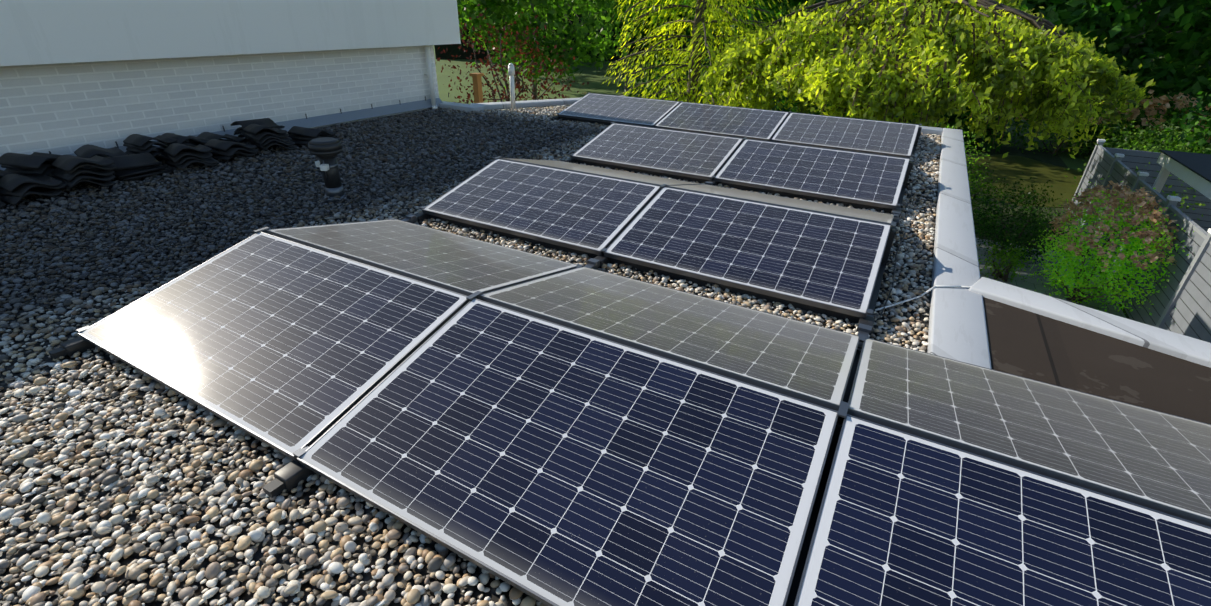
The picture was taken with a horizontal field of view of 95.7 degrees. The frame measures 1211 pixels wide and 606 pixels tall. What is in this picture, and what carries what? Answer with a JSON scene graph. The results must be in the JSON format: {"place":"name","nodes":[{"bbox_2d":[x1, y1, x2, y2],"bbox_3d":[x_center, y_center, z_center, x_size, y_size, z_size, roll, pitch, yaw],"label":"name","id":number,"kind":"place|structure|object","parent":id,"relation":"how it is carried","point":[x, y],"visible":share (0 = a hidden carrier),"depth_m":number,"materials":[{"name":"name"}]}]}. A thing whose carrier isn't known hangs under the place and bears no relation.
{"place":"outdoors","nodes":[
{"label":"outdoors","id":0,"kind":"place"},
{"bbox_2d":[437,95,991,368],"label":"roof parapet","id":1,"kind":"structure","parent":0,"point":[957,330],"depth_m":3.75,"materials":[{"name":"white metal"}]},
{"bbox_2d":[434,0,1198,74],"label":"forest shade backdrop","id":2,"kind":"structure","parent":0,"point":[454,49],"depth_m":55.15,"materials":[{"name":"green plant"}]},
{"bbox_2d":[433,45,1209,170],"bbox_3d":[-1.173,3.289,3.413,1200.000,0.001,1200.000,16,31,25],"label":"garden ground","id":3,"kind":"structure","parent":0,"point":[594,77],"depth_m":37.46,"materials":[{"name":"green plant"}]},
{"bbox_2d":[0,0,460,156],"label":"building wall","id":4,"kind":"structure","parent":3,"relation":"on","point":[75,75],"depth_m":6.17,"materials":[{"name":"white brick"}]},
{"bbox_2d":[0,93,448,170],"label":"wall flashing","id":5,"kind":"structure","parent":4,"relation":"attached to","point":[315,121],"depth_m":7.96,"materials":[{"name":"grey"}]},
{"bbox_2d":[424,45,437,108],"bbox_3d":[-2.922,-3.747,9.118,0.144,1.000,0.110,16,31,25],"label":"down pipe","id":6,"kind":"object","parent":4,"relation":"attached to","point":[429,73],"visible":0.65,"depth_m":9.07,"materials":[{"name":"white plastic"}]},
{"bbox_2d":[0,105,940,605],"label":"gravel","id":7,"kind":"structure","parent":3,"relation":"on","point":[260,557],"depth_m":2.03,"materials":[{"name":"grey gravel"}]},
{"bbox_2d":[0,118,335,207],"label":"roof tiles","id":8,"kind":"object","parent":7,"relation":"on","point":[24,175],"visible":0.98,"depth_m":5.37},
{"bbox_2d":[308,137,350,201],"bbox_3d":[-2.426,-1.179,4.826,0.265,0.511,0.265,16,31,25],"label":"roof vent hood","id":9,"kind":"object","parent":7,"relation":"on","point":[325,150],"visible":0.98,"depth_m":4.75,"materials":[{"name":"black plastic"}]},
{"bbox_2d":[48,92,921,605],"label":"panel mounting frame","id":10,"kind":"object","parent":7,"relation":"on","point":[290,476],"visible":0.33,"depth_m":3.21,"materials":[{"name":"silver metal"}]},
{"bbox_2d":[78,232,470,461],"bbox_3d":[-1.601,0.072,2.645,1.650,0.035,0.990,16,44,25],"label":"solar panel","id":11,"kind":"object","parent":10,"relation":"attached to","point":[288,348],"visible":0.9,"depth_m":2.53,"materials":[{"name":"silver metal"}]},
{"bbox_2d":[265,219,576,298],"bbox_3d":[-1.118,-0.326,3.416,1.650,0.036,0.990,16,19,25],"label":"solar panel","id":12,"kind":"object","parent":10,"relation":"attached to","point":[463,265],"visible":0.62,"depth_m":3.29,"materials":[{"name":"silver metal"}]},
{"bbox_2d":[422,159,660,255],"bbox_3d":[-0.513,-0.825,4.381,1.650,0.035,0.990,16,44,25],"label":"solar panel","id":13,"kind":"object","parent":10,"relation":"attached to","point":[589,213],"visible":0.88,"depth_m":4.30,"materials":[{"name":"blue glass"}]},
{"bbox_2d":[297,298,837,605],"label":"solar panel","id":14,"kind":"object","parent":10,"relation":"attached to","point":[547,463],"visible":0.96,"depth_m":1.84,"materials":[{"name":"blue glass"}]},
{"bbox_2d":[499,158,700,188],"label":"solar panel","id":15,"kind":"object","parent":10,"relation":"attached to","point":[622,175],"visible":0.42,"depth_m":5.03,"materials":[{"name":"silver metal"}]},
{"bbox_2d":[557,93,679,126],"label":"solar panel","id":16,"kind":"object","parent":10,"relation":"attached to","point":[622,110],"visible":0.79,"depth_m":8.50,"materials":[{"name":"glass"}]},
{"bbox_2d":[593,93,680,102],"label":"solar panel","id":17,"kind":"object","parent":10,"relation":"on","point":[637,97],"visible":0.1,"depth_m":8.87,"materials":[{"name":"silver metal"}]},
{"bbox_2d":[571,123,742,180],"bbox_3d":[0.575,-1.722,6.116,1.650,0.035,0.990,16,44,25],"label":"solar panel","id":18,"kind":"object","parent":10,"relation":"attached to","point":[693,155],"visible":0.94,"depth_m":6.04,"materials":[{"name":"glass"}]},
{"bbox_2d":[478,266,859,410],"bbox_3d":[0.341,0.082,2.712,1.650,0.036,0.990,16,19,25],"label":"solar panel","id":19,"kind":"object","parent":10,"relation":"attached to","point":[807,362],"visible":0.81,"depth_m":2.55,"materials":[{"name":"silver metal"}]},
{"bbox_2d":[617,123,744,140],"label":"solar panel","id":20,"kind":"object","parent":10,"relation":"attached to","point":[683,131],"visible":0.12,"depth_m":6.41,"materials":[{"name":"silver metal"}]},
{"bbox_2d":[655,102,788,140],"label":"solar panel","id":21,"kind":"object","parent":10,"relation":"attached to","point":[758,124],"visible":0.85,"depth_m":7.79,"materials":[{"name":"blue glass"}]},
{"bbox_2d":[687,102,789,113],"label":"solar panel","id":22,"kind":"object","parent":10,"relation":"attached to","point":[739,107],"visible":0.15,"depth_m":8.15,"materials":[{"name":"silver metal"}]},
{"bbox_2d":[604,187,890,318],"bbox_3d":[0.946,-0.417,3.677,1.650,0.035,0.990,16,44,25],"label":"solar panel","id":23,"kind":"object","parent":10,"relation":"attached to","point":[823,261],"visible":0.98,"depth_m":3.59,"materials":[{"name":"blue glass"}]},
{"bbox_2d":[665,184,893,224],"bbox_3d":[1.428,-0.815,4.447,1.650,0.036,0.990,16,19,25],"label":"solar panel","id":24,"kind":"object","parent":10,"relation":"on","point":[859,214],"visible":0.6,"depth_m":4.32,"materials":[{"name":"silver metal"}]},
{"bbox_2d":[714,139,909,209],"bbox_3d":[2.033,-1.314,5.413,1.650,0.035,0.990,16,44,25],"label":"solar panel","id":25,"kind":"object","parent":10,"relation":"attached to","point":[861,178],"visible":0.98,"depth_m":5.34,"materials":[{"name":"blue glass"}]},
{"bbox_2d":[746,138,909,158],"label":"solar panel","id":26,"kind":"object","parent":10,"relation":"attached to","point":[829,148],"visible":0.12,"depth_m":5.73,"materials":[{"name":"silver metal"}]},
{"bbox_2d":[771,113,918,157],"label":"solar panel","id":27,"kind":"object","parent":10,"relation":"attached to","point":[872,136],"visible":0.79,"depth_m":7.09,"materials":[{"name":"blue glass"}]},
{"bbox_2d":[791,112,918,124],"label":"solar panel","id":28,"kind":"object","parent":10,"relation":"on","point":[855,118],"visible":0.08,"depth_m":7.47,"materials":[{"name":"silver metal"}]},
{"bbox_2d":[794,414,1210,605],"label":"solar panel","id":29,"kind":"object","parent":10,"relation":"attached to","point":[905,519],"visible":0.95,"depth_m":1.52,"materials":[{"name":"blue glass"}]},
{"bbox_2d":[847,338,1210,526],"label":"solar panel","id":30,"kind":"object","parent":10,"relation":"on","point":[1151,459],"visible":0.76,"depth_m":1.99,"materials":[{"name":"silver metal"}]},
{"bbox_2d":[508,63,515,109],"bbox_3d":[-1.586,-3.677,9.322,0.116,0.740,0.116,16,31,25],"label":"white vent pipe","id":31,"kind":"object","parent":7,"relation":"on","point":[511,71],"visible":0.94,"depth_m":9.27,"materials":[{"name":"white plastic"}]},
{"bbox_2d":[477,119,924,317],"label":"pv module leads","id":32,"kind":"object","parent":7,"relation":"on","point":[793,195],"visible":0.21,"depth_m":4.03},
{"bbox_2d":[469,73,483,102],"bbox_3d":[-2.493,-2.853,11.243,0.190,3.445,0.190,16,31,25],"label":"wooden post","id":33,"kind":"object","parent":3,"relation":"on","point":[477,87],"visible":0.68,"depth_m":10.51,"materials":[{"name":"brown wood"}]},
{"bbox_2d":[469,0,552,72],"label":"meadow tree","id":34,"kind":"object","parent":3,"relation":"on","point":[525,34],"depth_m":43.12,"materials":[{"name":"green plant"}]},
{"bbox_2d":[435,4,588,103],"bbox_3d":[-2.298,-4.957,13.875,3.913,4.709,3.779,16,31,25],"label":"red maple shrub","id":35,"kind":"object","parent":3,"relation":"on","point":[503,94],"visible":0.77,"depth_m":13.14,"materials":[{"name":"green plant"}]},
{"bbox_2d":[465,1,573,50],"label":"meadow tree","id":36,"kind":"object","parent":3,"relation":"on","point":[533,26],"depth_m":50.42,"materials":[{"name":"green plant"}]},
{"bbox_2d":[469,0,587,86],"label":"meadow tree","id":37,"kind":"object","parent":3,"relation":"on","point":[573,4],"visible":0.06,"depth_m":32.56,"materials":[{"name":"green plant"}]},
{"bbox_2d":[457,0,643,99],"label":"meadow tree","id":38,"kind":"object","parent":3,"relation":"on","point":[497,10],"visible":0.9,"depth_m":20.36,"materials":[{"name":"green plant"}]},
{"bbox_2d":[558,0,695,90],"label":"meadow tree","id":39,"kind":"object","parent":3,"relation":"on","point":[637,32],"visible":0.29,"depth_m":32.05,"materials":[{"name":"green plant"}]},
{"bbox_2d":[582,0,738,73],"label":"meadow tree","id":40,"kind":"object","parent":3,"relation":"on","point":[643,33],"visible":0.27,"depth_m":42.13,"materials":[{"name":"green plant"}]},
{"bbox_2d":[603,0,789,109],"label":"tree","id":41,"kind":"object","parent":3,"relation":"on","point":[693,65],"visible":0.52,"depth_m":13.40,"materials":[{"name":"green plant"}]},
{"bbox_2d":[616,38,779,108],"bbox_3d":[3.739,-8.204,21.400,6.330,3.780,5.363,16,31,25],"label":"bush","id":42,"kind":"object","parent":3,"relation":"on","point":[659,76],"visible":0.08,"depth_m":21.12,"materials":[{"name":"green plant"}]},
{"bbox_2d":[681,0,800,36],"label":"meadow tree","id":43,"kind":"object","parent":3,"relation":"on","point":[777,12],"visible":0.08,"depth_m":33.61,"materials":[{"name":"green plant"}]},
{"bbox_2d":[746,1,799,26],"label":"meadow tree","id":44,"kind":"object","parent":3,"relation":"on","point":[786,10],"depth_m":37.06,"materials":[{"name":"green plant"}]},
{"bbox_2d":[712,0,846,114],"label":"tree","id":45,"kind":"object","parent":3,"relation":"on","point":[762,14],"visible":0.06,"depth_m":25.01,"materials":[{"name":"green plant"}]},
{"bbox_2d":[773,65,916,121],"bbox_3d":[8.706,-7.499,19.870,6.572,4.071,5.387,16,31,25],"label":"shrub","id":46,"kind":"object","parent":3,"relation":"on","point":[797,102],"visible":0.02,"depth_m":20.26,"materials":[{"name":"green plant"}]},
{"bbox_2d":[901,0,1165,151],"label":"tree","id":47,"kind":"object","parent":3,"relation":"on","point":[1058,13],"visible":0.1,"depth_m":17.82,"materials":[{"name":"green plant"}]},
{"bbox_2d":[1013,0,1210,150],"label":"tree","id":48,"kind":"object","parent":3,"relation":"on","point":[1173,18],"visible":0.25,"depth_m":18.91,"materials":[{"name":"green plant"}]},
{"bbox_2d":[1064,119,1209,186],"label":"pond shrub","id":49,"kind":"object","parent":3,"relation":"on","point":[1170,143],"visible":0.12,"depth_m":15.70,"materials":[{"name":"green plant"}]},
{"bbox_2d":[1066,139,1210,342],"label":"shed","id":50,"kind":"structure","parent":3,"relation":"on","point":[1181,301],"depth_m":8.96,"materials":[{"name":"grey wood"}]},
{"bbox_2d":[1082,80,1210,157],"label":"spirea shrub","id":51,"kind":"object","parent":3,"relation":"on","point":[1150,111],"visible":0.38,"depth_m":18.72,"materials":[{"name":"green plant"}]},
{"bbox_2d":[1122,143,1205,219],"bbox_3d":[13.769,-2.997,13.813,2.610,1.992,2.939,16,31,25],"label":"pond shrub","id":52,"kind":"object","parent":3,"relation":"on","point":[1175,193],"visible":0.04,"depth_m":13.05,"materials":[{"name":"green plant"}]},
{"bbox_2d":[1124,78,1210,153],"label":"shrub","id":53,"kind":"object","parent":3,"relation":"on","point":[1200,106],"visible":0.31,"depth_m":15.59,"materials":[{"name":"green plant"}]},
{"bbox_2d":[1133,0,1210,144],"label":"tree","id":54,"kind":"object","parent":3,"relation":"on","point":[1170,35],"visible":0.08,"depth_m":21.38,"materials":[{"name":"green plant"}]},
{"bbox_2d":[875,285,970,310],"bbox_3d":[1.928,-0.038,3.290,0.116,0.081,0.820,58,61,58],"label":"cable","id":55,"kind":"object","parent":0,"point":[927,291],"visible":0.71,"depth_m":3.33,"materials":[{"name":"grey plastic"}]},
{"bbox_2d":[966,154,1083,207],"bbox_3d":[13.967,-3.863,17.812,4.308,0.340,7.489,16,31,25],"label":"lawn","id":56,"kind":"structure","parent":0,"point":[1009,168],"depth_m":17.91,"materials":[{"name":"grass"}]},
{"bbox_2d":[965,143,1130,319],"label":"lawn","id":57,"kind":"structure","parent":0,"point":[1048,158],"depth_m":15.47,"materials":[{"name":"green plant"}]},
{"bbox_2d":[690,0,1155,158],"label":"weeping tree","id":58,"kind":"object","parent":57,"relation":"on","point":[886,60],"visible":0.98,"depth_m":9.59,"materials":[{"name":"green plant"}]},
{"bbox_2d":[935,123,990,190],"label":"pond shrub","id":59,"kind":"object","parent":57,"relation":"on","point":[966,145],"visible":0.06,"depth_m":16.01,"materials":[{"name":"green plant"}]},
{"bbox_2d":[945,93,1034,145],"bbox_3d":[15.388,-7.870,22.253,4.506,2.746,3.689,16,31,25],"label":"spirea shrub","id":60,"kind":"object","parent":57,"relation":"on","point":[991,135],"visible":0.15,"depth_m":21.82,"materials":[{"name":"green plant"}]},
{"bbox_2d":[965,151,1018,221],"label":"pond shrub","id":61,"kind":"object","parent":57,"relation":"on","point":[972,188],"visible":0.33,"depth_m":13.48,"materials":[{"name":"green plant"}]},
{"bbox_2d":[978,239,1034,281],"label":"shrub","id":62,"kind":"object","parent":57,"relation":"on","point":[1001,274],"visible":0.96,"depth_m":10.54,"materials":[{"name":"green plant"}]},
{"bbox_2d":[971,172,1084,268],"bbox_3d":[8.582,-1.771,11.422,2.227,1.858,2.488,16,31,25],"label":"dark green shrub","id":63,"kind":"object","parent":57,"relation":"on","point":[1006,232],"visible":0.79,"depth_m":11.31,"materials":[{"name":"green plant"}]},
{"bbox_2d":[976,238,1125,317],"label":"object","id":64,"kind":"structure","parent":57,"relation":"on","point":[1031,284],"depth_m":10.82,"materials":[{"name":"green plant"}]},
{"bbox_2d":[1011,93,1130,158],"bbox_3d":[17.343,-6.873,20.492,3.834,2.717,4.040,0,28,-2],"label":"spirea shrub","id":65,"kind":"object","parent":57,"relation":"on","point":[1056,152],"visible":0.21,"depth_m":20.76,"materials":[{"name":"green plant"}]},
{"bbox_2d":[1024,176,1193,315],"bbox_3d":[8.605,-0.981,9.539,1.977,2.226,3.183,16,31,25],"label":"spirea shrub","id":66,"kind":"object","parent":57,"relation":"on","point":[1128,198],"visible":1,"depth_m":9.04,"materials":[{"name":"green plant"}]},
{"bbox_2d":[969,277,1210,423],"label":"roof parapet","id":67,"kind":"structure","parent":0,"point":[1036,336],"depth_m":2.73,"materials":[{"name":"brown"}]},
{"bbox_2d":[1152,150,1210,199],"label":"neighbour carport","id":68,"kind":"object","parent":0,"point":[1193,170],"visible":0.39,"depth_m":9.97,"materials":[{"name":"grey"}]}
]}

